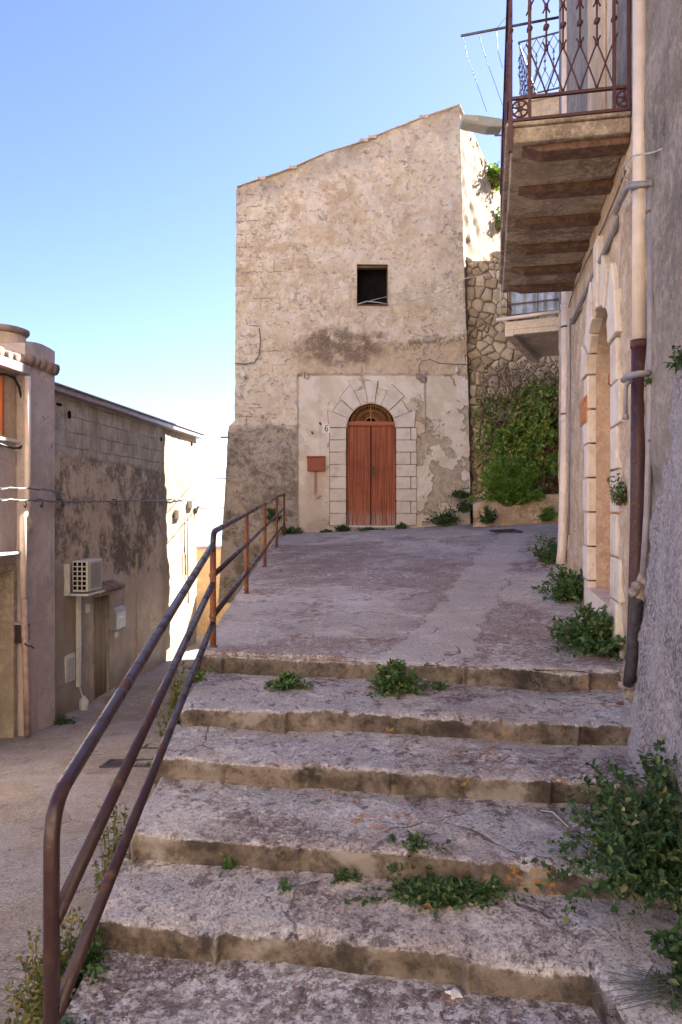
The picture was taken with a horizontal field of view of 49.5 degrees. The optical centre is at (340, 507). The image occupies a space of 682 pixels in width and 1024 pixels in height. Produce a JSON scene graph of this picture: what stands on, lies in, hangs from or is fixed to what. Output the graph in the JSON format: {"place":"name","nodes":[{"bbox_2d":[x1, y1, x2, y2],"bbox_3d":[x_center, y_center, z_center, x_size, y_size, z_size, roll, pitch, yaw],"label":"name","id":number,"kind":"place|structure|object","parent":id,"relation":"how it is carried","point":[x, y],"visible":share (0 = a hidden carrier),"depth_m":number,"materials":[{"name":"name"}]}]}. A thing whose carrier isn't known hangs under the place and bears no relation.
{"place":"outdoors","nodes":[
{"label":"outdoors","id":0,"kind":"place"},
{"bbox_2d":[0,634,204,1023],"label":"lane","id":1,"kind":"structure","parent":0,"point":[33,766],"depth_m":7.20,"materials":[{"name":"concrete"}]},
{"bbox_2d":[0,341,59,737],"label":"lane house","id":2,"kind":"structure","parent":1,"relation":"on","point":[35,361],"depth_m":10.87,"materials":[{"name":"paint"}]},
{"bbox_2d":[0,375,4,434],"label":"window","id":3,"kind":"structure","parent":2,"relation":"in","point":[2,381],"depth_m":10.34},
{"bbox_2d":[0,373,21,448],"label":"black cable","id":4,"kind":"object","parent":2,"relation":"attached to","point":[20,395],"visible":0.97,"depth_m":10.55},
{"bbox_2d":[0,324,29,342],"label":"chimney","id":5,"kind":"object","parent":2,"relation":"on","point":[12,334],"visible":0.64,"depth_m":12.34,"materials":[{"name":"concrete"}]},
{"bbox_2d":[14,620,31,642],"bbox_3d":[-4.626,1.787,10.745,0.170,0.315,0.248,0,0,6],"label":"mailbox","id":6,"kind":"object","parent":2,"relation":"attached to","point":[17,623],"visible":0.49,"depth_m":10.63,"materials":[{"name":"metal"}]},
{"bbox_2d":[19,376,33,736],"bbox_3d":[-4.502,0.692,10.626,0.126,5.175,0.431,0,0,0],"label":"downpipe","id":7,"kind":"object","parent":2,"relation":"attached to","point":[25,524],"visible":1,"depth_m":10.56,"materials":[{"name":"beige plastic"}]},
{"bbox_2d":[0,487,62,493],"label":"cable bundle","id":8,"kind":"object","parent":2,"relation":"attached to","point":[18,488],"visible":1,"depth_m":10.44,"materials":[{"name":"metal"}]},
{"bbox_2d":[4,907,88,1023],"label":"lane weed","id":9,"kind":"object","parent":1,"relation":"on","point":[32,1014],"visible":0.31,"depth_m":2.86,"materials":[{"name":"plant"}]},
{"bbox_2d":[53,714,78,724],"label":"lane weed","id":10,"kind":"object","parent":1,"relation":"on","point":[60,720],"visible":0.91,"depth_m":11.62,"materials":[{"name":"green plant"}]},
{"bbox_2d":[79,696,88,710],"bbox_3d":[-4.427,3.381,12.759,0.177,0.270,0.169,0,0,0],"label":"jug","id":11,"kind":"object","parent":1,"relation":"on","point":[84,703],"visible":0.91,"depth_m":12.71,"materials":[{"name":"white plastic"}]},
{"bbox_2d":[81,794,128,930],"bbox_3d":[-1.134,1.845,3.684,0.268,0.824,0.865,0,0,0],"label":"lane weed","id":12,"kind":"object","parent":1,"relation":"on","point":[110,853],"visible":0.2,"depth_m":3.65,"materials":[{"name":"plant"}]},
{"bbox_2d":[99,759,152,767],"bbox_3d":[-2.550,3.111,8.950,0.620,0.115,0.420,0,0,0],"label":"drain grate","id":13,"kind":"object","parent":1,"relation":"on","point":[113,763],"visible":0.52,"depth_m":8.90,"materials":[{"name":"metal"}]},
{"bbox_2d":[55,382,205,718],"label":"lane building","id":14,"kind":"structure","parent":1,"relation":"on","point":[106,450],"depth_m":14.58,"materials":[{"name":"paint"}]},
{"bbox_2d":[64,652,74,683],"bbox_3d":[-4.584,2.703,12.503,0.046,0.462,0.327,0,0,6],"label":"gas meter cover","id":15,"kind":"object","parent":14,"relation":"attached to","point":[69,661],"visible":1,"depth_m":12.45,"materials":[{"name":"white plastic"}]},
{"bbox_2d":[76,596,82,695],"bbox_3d":[-4.500,2.397,12.768,0.126,1.813,0.101,0,0,0],"label":"drain duct","id":16,"kind":"object","parent":14,"relation":"attached to","point":[78,641],"visible":0.89,"depth_m":12.72,"materials":[{"name":"white plastic"}]},
{"bbox_2d":[64,558,104,595],"bbox_3d":[-4.388,1.179,12.673,0.400,0.589,0.730,0,0,6],"label":"air conditioner","id":17,"kind":"object","parent":14,"relation":"attached to","point":[87,576],"visible":1,"depth_m":12.41,"materials":[{"name":"white metal"}]},
{"bbox_2d":[85,604,89,612],"bbox_3d":[-4.520,1.791,13.188,0.030,0.152,0.136,0,0,6],"label":"doorbell","id":18,"kind":"object","parent":14,"relation":"attached to","point":[87,608],"visible":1,"depth_m":13.15,"materials":[{"name":"white plastic"}]},
{"bbox_2d":[0,497,187,502],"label":"cable bundle","id":19,"kind":"object","parent":14,"relation":"attached to","point":[21,500],"visible":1,"depth_m":12.63,"materials":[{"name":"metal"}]},
{"bbox_2d":[94,595,105,698],"bbox_3d":[-4.539,2.550,13.774,0.110,1.900,0.653,0,0,6],"label":"door","id":20,"kind":"structure","parent":14,"relation":"in","point":[99,602],"depth_m":13.76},
{"bbox_2d":[95,580,124,595],"bbox_3d":[-4.342,1.471,13.783,0.289,0.198,1.038,0,0,6],"label":"door canopy","id":21,"kind":"object","parent":14,"relation":"attached to","point":[109,586],"visible":0.78,"depth_m":13.79,"materials":[{"name":"tile"}]},
{"bbox_2d":[109,605,125,629],"bbox_3d":[-4.333,2.115,14.326,0.164,0.422,0.456,0,0,6],"label":"mailbox","id":22,"kind":"object","parent":14,"relation":"attached to","point":[117,617],"visible":1,"depth_m":14.15,"materials":[{"name":"grey metal"}]},
{"bbox_2d":[174,510,182,518],"bbox_3d":[-3.961,0.153,18.082,0.120,0.223,0.342,0,0,6],"label":"meter case","id":23,"kind":"object","parent":14,"relation":"attached to","point":[178,514],"visible":1,"depth_m":17.92,"materials":[{"name":"white plastic"}]},
{"bbox_2d":[184,515,185,574],"bbox_3d":[-3.915,0.925,18.573,0.031,1.509,0.148,0,0,0],"label":"drop cable","id":24,"kind":"object","parent":14,"relation":"attached to","point":[184,544],"visible":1,"depth_m":18.55,"materials":[{"name":"metal"}]},
{"bbox_2d":[187,515,188,602],"bbox_3d":[-3.891,1.298,18.803,0.031,2.252,0.151,0,0,0],"label":"drop cable","id":25,"kind":"object","parent":14,"relation":"attached to","point":[187,553],"visible":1,"depth_m":18.77,"materials":[{"name":"metal"}]},
{"bbox_2d":[188,501,196,507],"bbox_3d":[-3.845,-0.096,19.091,0.140,0.191,0.334,0,0,6],"label":"junction case","id":26,"kind":"object","parent":14,"relation":"attached to","point":[192,504],"visible":1,"depth_m":18.93,"materials":[{"name":"white plastic"}]},
{"bbox_2d":[193,490,203,518],"bbox_3d":[-3.884,-0.236,19.505,0.556,1.071,0.251,0,0,-7],"label":"cable tangle","id":27,"kind":"object","parent":14,"relation":"attached to","point":[197,506],"visible":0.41,"depth_m":19.49,"materials":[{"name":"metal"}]},
{"bbox_2d":[141,744,157,748],"bbox_3d":[-2.450,3.230,9.950,0.400,0.097,0.300,0,0,0],"label":"drain grate","id":28,"kind":"object","parent":1,"relation":"on","point":[145,746],"visible":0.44,"depth_m":9.84,"materials":[{"name":"metal"}]},
{"bbox_2d":[196,545,230,634],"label":"lane end wall","id":29,"kind":"structure","parent":1,"relation":"on","point":[203,580],"depth_m":21.00,"materials":[{"name":"paint"}]},
{"bbox_2d":[61,654,681,1023],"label":"staircase","id":30,"kind":"structure","parent":1,"relation":"on","point":[308,791],"depth_m":3.42,"materials":[{"name":"stone"}]},
{"bbox_2d":[36,925,110,1020],"bbox_3d":[-1.034,1.856,3.039,0.317,0.300,0.579,0,0,0],"label":"lane weed","id":31,"kind":"object","parent":30,"relation":"on","point":[97,945],"visible":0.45,"depth_m":3.00,"materials":[{"name":"green plant"}]},
{"bbox_2d":[60,1011,102,1023],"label":"lane weed","id":32,"kind":"object","parent":30,"relation":"on","point":[66,1019],"visible":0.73,"depth_m":2.65,"materials":[{"name":"green plant"}]},
{"bbox_2d":[146,661,189,786],"bbox_3d":[-1.169,1.487,5.167,0.258,0.845,1.061,0,0,0],"label":"lane weed","id":33,"kind":"object","parent":30,"relation":"on","point":[174,698],"visible":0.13,"depth_m":5.14,"materials":[{"name":"plant"}]},
{"bbox_2d":[180,667,214,683],"bbox_3d":[-0.979,1.149,5.081,0.228,0.124,0.160,0,0,0],"label":"pellitory","id":34,"kind":"object","parent":30,"relation":"on","point":[199,676],"visible":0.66,"depth_m":5.08,"materials":[{"name":"green plant"}]},
{"bbox_2d":[219,853,237,869],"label":"pellitory","id":35,"kind":"object","parent":30,"relation":"on","point":[230,863],"visible":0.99,"depth_m":3.47,"materials":[{"name":"green plant"}]},
{"bbox_2d":[277,877,296,894],"bbox_3d":[-0.242,1.683,3.302,0.090,0.074,0.066,0,0,0],"label":"pellitory","id":36,"kind":"object","parent":30,"relation":"on","point":[285,884],"visible":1,"depth_m":3.29,"materials":[{"name":"green plant"}]},
{"bbox_2d":[264,670,315,690],"bbox_3d":[-0.354,1.183,5.061,0.349,0.157,0.209,0,0,-16],"label":"pellitory","id":37,"kind":"object","parent":30,"relation":"on","point":[288,680],"visible":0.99,"depth_m":5.04,"materials":[{"name":"green plant"}]},
{"bbox_2d":[330,866,362,885],"bbox_3d":[0.017,1.661,3.357,0.156,0.076,0.091,0,0,-16],"label":"pellitory","id":38,"kind":"object","parent":30,"relation":"on","point":[342,876],"visible":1,"depth_m":3.35,"materials":[{"name":"green plant"}]},
{"bbox_2d":[366,658,429,698],"bbox_3d":[0.381,1.140,4.938,0.443,0.281,0.321,0,0,0],"label":"pellitory","id":39,"kind":"object","parent":30,"relation":"on","point":[394,678],"visible":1,"depth_m":4.93,"materials":[{"name":"green plant"}]},
{"bbox_2d":[383,830,450,878],"bbox_3d":[0.364,1.594,3.400,0.362,0.248,0.207,0,0,0],"label":"pellitory","id":40,"kind":"object","parent":30,"relation":"on","point":[414,841],"visible":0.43,"depth_m":3.38,"materials":[{"name":"green plant"}]},
{"bbox_2d":[422,903,431,908],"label":"dry leaf","id":41,"kind":"object","parent":30,"relation":"on","point":[427,905],"visible":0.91,"depth_m":3.13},
{"bbox_2d":[419,678,449,690],"bbox_3d":[0.637,1.216,5.066,0.214,0.113,0.190,0,0,34],"label":"pellitory","id":42,"kind":"object","parent":30,"relation":"on","point":[438,685],"visible":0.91,"depth_m":5.05,"materials":[{"name":"green plant"}]},
{"bbox_2d":[339,872,544,919],"bbox_3d":[0.431,1.674,3.231,0.881,0.129,0.302,0,0,0],"label":"pellitory","id":43,"kind":"object","parent":30,"relation":"on","point":[436,892],"visible":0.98,"depth_m":3.20,"materials":[{"name":"green plant"}]},
{"bbox_2d":[444,987,462,999],"bbox_3d":[0.434,1.868,2.821,0.077,0.057,0.067,0,0,0],"label":"crumpled paper","id":44,"kind":"object","parent":30,"relation":"on","point":[454,992],"visible":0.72,"depth_m":2.81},
{"bbox_2d":[521,735,681,940],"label":"bush","id":45,"kind":"object","parent":30,"relation":"on","point":[640,855],"visible":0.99,"depth_m":3.00,"materials":[{"name":"green plant"}]},
{"bbox_2d":[591,967,681,1014],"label":"dry twig","id":46,"kind":"object","parent":30,"relation":"on","point":[655,989],"visible":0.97,"depth_m":2.58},
{"bbox_2d":[644,925,681,1011],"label":"plant","id":47,"kind":"object","parent":30,"relation":"on","point":[672,949],"visible":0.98,"depth_m":2.69,"materials":[{"name":"green plant"}]},
{"bbox_2d":[623,0,681,920],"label":"grey building","id":48,"kind":"structure","parent":1,"relation":"on","point":[654,710],"depth_m":3.68,"materials":[{"name":"paint"}]},
{"bbox_2d":[613,179,653,703],"bbox_3d":[1.732,-0.459,4.563,0.177,3.167,1.018,0,0,9],"label":"conduit","id":49,"kind":"object","parent":48,"relation":"attached to","point":[629,657],"visible":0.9,"depth_m":4.11,"materials":[{"name":"plastic"}]},
{"bbox_2d":[619,148,661,184],"bbox_3d":[1.745,-2.038,4.307,0.109,0.404,1.415,0,0,7],"label":"looped wire","id":50,"kind":"object","parent":48,"relation":"attached to","point":[626,164],"visible":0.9,"depth_m":4.62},
{"bbox_2d":[643,377,651,386],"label":"wall weed","id":51,"kind":"object","parent":48,"relation":"attached to","point":[648,381],"depth_m":4.11,"materials":[{"name":"green plant"}]},
{"bbox_2d":[663,345,681,373],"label":"wall weed","id":52,"kind":"object","parent":48,"relation":"attached to","point":[677,363],"depth_m":3.44,"materials":[{"name":"green plant"}]},
{"bbox_2d":[196,510,223,544],"bbox_3d":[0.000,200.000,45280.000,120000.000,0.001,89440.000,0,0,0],"label":"sea","id":53,"kind":"structure","parent":0,"point":[207,521],"depth_m":8974.26,"materials":[{"name":"liquid"}]},
{"bbox_2d":[0,0,558,509],"label":"sky","id":54,"kind":"structure","parent":0,"point":[130,130],"materials":[{"name":"blue"}]},
{"bbox_2d":[203,523,622,679],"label":"pavement","id":55,"kind":"structure","parent":0,"point":[459,595],"depth_m":7.44,"materials":[{"name":"concrete"}]},
{"bbox_2d":[43,493,284,1023],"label":"handrail","id":56,"kind":"object","parent":55,"relation":"on","point":[56,992],"visible":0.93,"depth_m":2.79,"materials":[{"name":"metal"}]},
{"bbox_2d":[279,527,302,533],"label":"plant","id":57,"kind":"object","parent":55,"relation":"on","point":[290,530],"visible":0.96,"depth_m":16.78,"materials":[{"name":"green plant"}]},
{"bbox_2d":[319,529,333,532],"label":"plant","id":58,"kind":"object","parent":55,"relation":"on","point":[325,531],"visible":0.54,"depth_m":16.77,"materials":[{"name":"green plant"}]},
{"bbox_2d":[334,523,351,531],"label":"plant","id":59,"kind":"object","parent":55,"relation":"on","point":[342,527],"visible":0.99,"depth_m":16.79,"materials":[{"name":"green plant"}]},
{"bbox_2d":[218,104,499,602],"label":"old house","id":60,"kind":"structure","parent":55,"relation":"on","point":[327,242],"depth_m":16.99,"materials":[{"name":"stone"}]},
{"bbox_2d":[235,328,260,364],"bbox_3d":[-2.132,-3.701,16.930,0.602,0.838,0.025,0,0,0],"label":"facade cable","id":61,"kind":"object","parent":60,"relation":"attached to","point":[258,355],"visible":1,"depth_m":16.92,"materials":[{"name":"metal"}]},
{"bbox_2d":[266,508,282,521],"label":"plant","id":62,"kind":"object","parent":60,"relation":"attached to","point":[271,514],"visible":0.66,"depth_m":16.74,"materials":[{"name":"green plant"}]},
{"bbox_2d":[307,456,324,470],"bbox_3d":[-0.572,-1.015,16.945,0.425,0.344,0.150,0,0,0],"label":"meter box","id":63,"kind":"object","parent":60,"relation":"attached to","point":[315,463],"visible":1,"depth_m":16.90,"materials":[{"name":"red paint"}]},
{"bbox_2d":[308,458,323,469],"bbox_3d":[-0.569,-1.007,16.901,0.353,0.275,0.010,0,0,0],"label":"door panel","id":64,"kind":"structure","parent":63,"relation":"in","point":[313,463],"depth_m":16.90,"materials":[{"name":"red paint"}]},
{"bbox_2d":[323,424,329,432],"bbox_3d":[-0.334,-1.824,16.972,0.170,0.196,0.036,0,0,0],"label":"house number plate","id":65,"kind":"object","parent":60,"relation":"attached to","point":[326,428],"visible":1,"depth_m":16.97,"materials":[{"name":"white ceramic"}]},
{"bbox_2d":[347,426,395,524],"bbox_3d":[0.695,-0.749,17.103,1.134,2.295,0.095,0,0,0],"label":"door","id":66,"kind":"structure","parent":60,"relation":"in","point":[371,450],"depth_m":17.10,"materials":[{"name":"wood"}]},
{"bbox_2d":[357,264,387,305],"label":"window","id":67,"kind":"structure","parent":60,"relation":"in","point":[372,279],"depth_m":17.40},
{"bbox_2d":[357,284,443,304],"bbox_3d":[1.359,-4.743,16.595,2.061,0.198,0.339,0,0,26],"label":"window cable","id":68,"kind":"object","parent":60,"relation":"on","point":[391,295],"depth_m":16.82,"materials":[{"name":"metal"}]},
{"bbox_2d":[416,373,426,382],"bbox_3d":[1.844,-2.975,16.963,0.254,0.241,0.107,0,0,0],"label":"junction box","id":69,"kind":"object","parent":60,"relation":"attached to","point":[420,377],"visible":1,"depth_m":16.93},
{"bbox_2d":[423,370,425,431],"bbox_3d":[1.909,-2.446,16.955,0.061,1.413,0.035,0,0,0],"label":"conduit","id":70,"kind":"object","parent":60,"relation":"attached to","point":[424,404],"visible":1,"depth_m":16.94,"materials":[{"name":"metal"}]},
{"bbox_2d":[418,359,467,371],"bbox_3d":[2.337,-3.260,16.940,1.134,0.298,0.017,0,0,0],"label":"facade cable","id":71,"kind":"object","parent":60,"relation":"attached to","point":[440,363],"visible":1,"depth_m":16.93,"materials":[{"name":"metal"}]},
{"bbox_2d":[392,272,498,304],"bbox_3d":[2.323,-4.558,15.361,0.675,0.532,3.852,0,0,-27],"label":"slack wire","id":72,"kind":"object","parent":60,"relation":"attached to","point":[447,287],"visible":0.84,"depth_m":15.98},
{"bbox_2d":[448,489,469,498],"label":"plant","id":73,"kind":"object","parent":60,"relation":"attached to","point":[460,494],"visible":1,"depth_m":16.73,"materials":[{"name":"green plant"}]},
{"bbox_2d":[487,161,499,193],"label":"roof shrub","id":74,"kind":"object","parent":60,"relation":"on","point":[493,175],"visible":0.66,"depth_m":19.36,"materials":[{"name":"green plant"}]},
{"bbox_2d":[495,206,499,233],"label":"roof shrub","id":75,"kind":"object","parent":60,"relation":"attached to","point":[497,223],"visible":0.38,"depth_m":19.98,"materials":[{"name":"green plant"}]},
{"bbox_2d":[354,527,386,530],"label":"plant","id":76,"kind":"object","parent":55,"relation":"on","point":[367,528],"visible":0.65,"depth_m":16.74,"materials":[{"name":"green plant"}]},
{"bbox_2d":[393,522,406,528],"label":"plant","id":77,"kind":"object","parent":55,"relation":"on","point":[401,525],"visible":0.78,"depth_m":16.78,"materials":[{"name":"green plant"}]},
{"bbox_2d":[422,505,463,525],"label":"plant","id":78,"kind":"object","parent":55,"relation":"on","point":[447,519],"visible":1,"depth_m":16.71,"materials":[{"name":"green plant"}]},
{"bbox_2d":[477,504,497,523],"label":"planter weed","id":79,"kind":"object","parent":55,"relation":"on","point":[487,518],"visible":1,"depth_m":16.03,"materials":[{"name":"green plant"}]},
{"bbox_2d":[489,529,522,532],"bbox_3d":[3.250,0.474,14.600,0.500,0.116,0.750,0,0,0],"label":"manhole cover","id":80,"kind":"object","parent":55,"relation":"on","point":[506,531],"visible":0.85,"depth_m":14.53,"materials":[{"name":"metal"}]},
{"bbox_2d":[466,251,558,500],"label":"rubble wall","id":81,"kind":"structure","parent":55,"relation":"on","point":[487,342],"depth_m":17.32,"materials":[{"name":"stone"}]},
{"bbox_2d":[475,390,536,488],"bbox_3d":[3.917,-1.574,17.020,1.642,2.315,0.586,0,0,0],"label":"ivy","id":82,"kind":"object","parent":81,"relation":"attached to","point":[486,426],"visible":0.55,"depth_m":16.90,"materials":[{"name":"green plant"}]},
{"bbox_2d":[491,374,558,478],"bbox_3d":[4.747,-1.868,16.968,2.626,2.460,0.682,0,0,0],"label":"ivy","id":83,"kind":"object","parent":81,"relation":"attached to","point":[531,424],"visible":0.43,"depth_m":16.84,"materials":[{"name":"green plant"}]},
{"bbox_2d":[474,394,527,466],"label":"dry creeper","id":84,"kind":"object","parent":83,"relation":"attached to","point":[477,441],"visible":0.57,"depth_m":17.01,"materials":[{"name":"brown plant"}]},
{"bbox_2d":[477,359,558,425],"bbox_3d":[4.553,-2.624,16.897,2.846,1.536,0.494,0,0,0],"label":"dry creeper","id":85,"kind":"object","parent":83,"relation":"hanging from","point":[482,400],"visible":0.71,"depth_m":16.86,"materials":[{"name":"plant"}]},
{"bbox_2d":[470,493,558,526],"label":"planter wall","id":86,"kind":"structure","parent":55,"relation":"on","point":[519,514],"depth_m":16.25,"materials":[{"name":"stone"}]},
{"bbox_2d":[455,496,472,513],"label":"planter weed","id":87,"kind":"object","parent":86,"relation":"on","point":[465,507],"visible":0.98,"depth_m":16.47,"materials":[{"name":"green plant"}]},
{"bbox_2d":[462,455,551,506],"bbox_3d":[3.643,-0.589,16.198,2.040,1.189,0.881,0,0,0],"label":"feathery shrub","id":88,"kind":"object","parent":86,"relation":"on","point":[514,485],"visible":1,"depth_m":16.15,"materials":[{"name":"green plant"}]},
{"bbox_2d":[534,438,558,493],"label":"dead stems","id":89,"kind":"object","parent":86,"relation":"on","point":[550,488],"visible":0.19,"depth_m":17.02,"materials":[{"name":"brown plant"}]},
{"bbox_2d":[527,534,557,565],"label":"wall weed","id":90,"kind":"object","parent":55,"relation":"on","point":[547,554],"depth_m":9.87,"materials":[{"name":"green plant"}]},
{"bbox_2d":[536,504,558,521],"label":"planter weed","id":91,"kind":"object","parent":55,"relation":"on","point":[548,514],"visible":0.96,"depth_m":16.08,"materials":[{"name":"green plant"}]},
{"bbox_2d":[531,563,595,604],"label":"wall weed","id":92,"kind":"object","parent":55,"relation":"on","point":[568,587],"depth_m":7.29,"materials":[{"name":"green plant"}]},
{"bbox_2d":[545,602,625,663],"bbox_3d":[1.846,0.900,5.436,0.666,0.438,0.701,0,0,25],"label":"wall weed","id":93,"kind":"object","parent":55,"relation":"on","point":[590,632],"depth_m":5.38,"materials":[{"name":"green plant"}]},
{"bbox_2d":[557,0,646,659],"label":"building","id":94,"kind":"structure","parent":55,"relation":"on","point":[600,347],"depth_m":6.50,"materials":[{"name":"paint"}]},
{"bbox_2d":[459,114,501,135],"bbox_3d":[2.176,-4.754,9.208,1.385,0.261,0.238,0,0,0],"label":"street lamp","id":95,"kind":"object","parent":94,"relation":"attached to","point":[484,125],"visible":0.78,"depth_m":9.11,"materials":[{"name":"metal"}]},
{"bbox_2d":[556,0,567,564],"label":"downpipe","id":96,"kind":"object","parent":94,"relation":"attached to","point":[562,537],"visible":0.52,"depth_m":8.90,"materials":[{"name":"beige plastic"}]},
{"bbox_2d":[499,0,631,293],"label":"balcony","id":97,"kind":"structure","parent":94,"relation":"attached to","point":[557,172],"depth_m":5.48,"materials":[{"name":"wood"}]},
{"bbox_2d":[567,318,570,534],"bbox_3d":[2.555,-0.890,8.273,0.027,2.390,0.298,0,0,14],"label":"wall cable","id":98,"kind":"object","parent":94,"relation":"attached to","point":[569,429],"depth_m":8.26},
{"bbox_2d":[580,395,590,426],"bbox_3d":[2.309,-0.915,6.993,0.051,0.250,0.456,0,0,11],"label":"rusty box","id":99,"kind":"object","parent":94,"relation":"attached to","point":[584,408],"visible":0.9,"depth_m":6.89,"materials":[{"name":"metal"}]},
{"bbox_2d":[580,397,585,424],"bbox_3d":[2.287,-0.915,6.998,0.006,0.210,0.416,0,0,11],"label":"door panel","id":100,"kind":"structure","parent":99,"relation":"in","point":[583,403],"depth_m":6.95,"materials":[{"name":"metal"}]},
{"bbox_2d":[570,214,618,324],"bbox_3d":[2.236,-2.039,6.653,0.043,0.107,2.874,0,0,11],"label":"wall pipe","id":101,"kind":"object","parent":94,"relation":"attached to","point":[611,234],"depth_m":5.81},
{"bbox_2d":[568,170,625,307],"bbox_3d":[2.242,-2.291,6.655,0.022,0.143,3.574,0,0,11],"label":"wall cable","id":102,"kind":"object","parent":94,"relation":"attached to","point":[599,234],"depth_m":5.94,"materials":[{"name":"metal"}]},
{"bbox_2d":[588,0,616,110],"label":"balcony door","id":103,"kind":"structure","parent":94,"relation":"in","point":[597,100],"depth_m":5.80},
{"bbox_2d":[606,473,626,505],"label":"wall weed","id":104,"kind":"object","parent":94,"relation":"attached to","point":[618,496],"depth_m":5.00,"materials":[{"name":"green plant"}]},
{"bbox_2d":[626,0,646,647],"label":"downpipe","id":105,"kind":"object","parent":94,"relation":"attached to","point":[638,343],"visible":0.67,"depth_m":4.37,"materials":[{"name":"beige plastic"}]},
{"bbox_3d":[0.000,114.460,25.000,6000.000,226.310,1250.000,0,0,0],"label":"ground","id":106,"kind":"structure","parent":0,"visible":0},
{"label":"far right building","id":107,"kind":"object","parent":106,"relation":"on","visible":0},
{"bbox_2d":[461,16,558,111],"bbox_3d":[2.559,-6.647,11.034,1.556,1.500,0.072,0,0,-4],"label":"clothes pole","id":108,"kind":"object","parent":107,"relation":"attached to","point":[503,27],"visible":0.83,"depth_m":11.01,"materials":[{"name":"metal"}]},
{"bbox_2d":[496,292,558,362],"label":"balcony","id":109,"kind":"structure","parent":107,"relation":"attached to","point":[533,340],"depth_m":11.43,"materials":[{"name":"concrete"}]},
{"bbox_2d":[500,129,501,335],"bbox_3d":[2.507,-4.332,11.600,0.041,3.257,0.023,0,0,0],"label":"thin pole","id":110,"kind":"object","parent":109,"relation":"on","point":[500,244],"visible":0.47,"depth_m":11.59,"materials":[{"name":"metal"}]},
{"bbox_2d":[515,31,558,116],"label":"balcony","id":111,"kind":"structure","parent":107,"relation":"attached to","point":[544,106],"depth_m":11.40,"materials":[{"name":"metal"}]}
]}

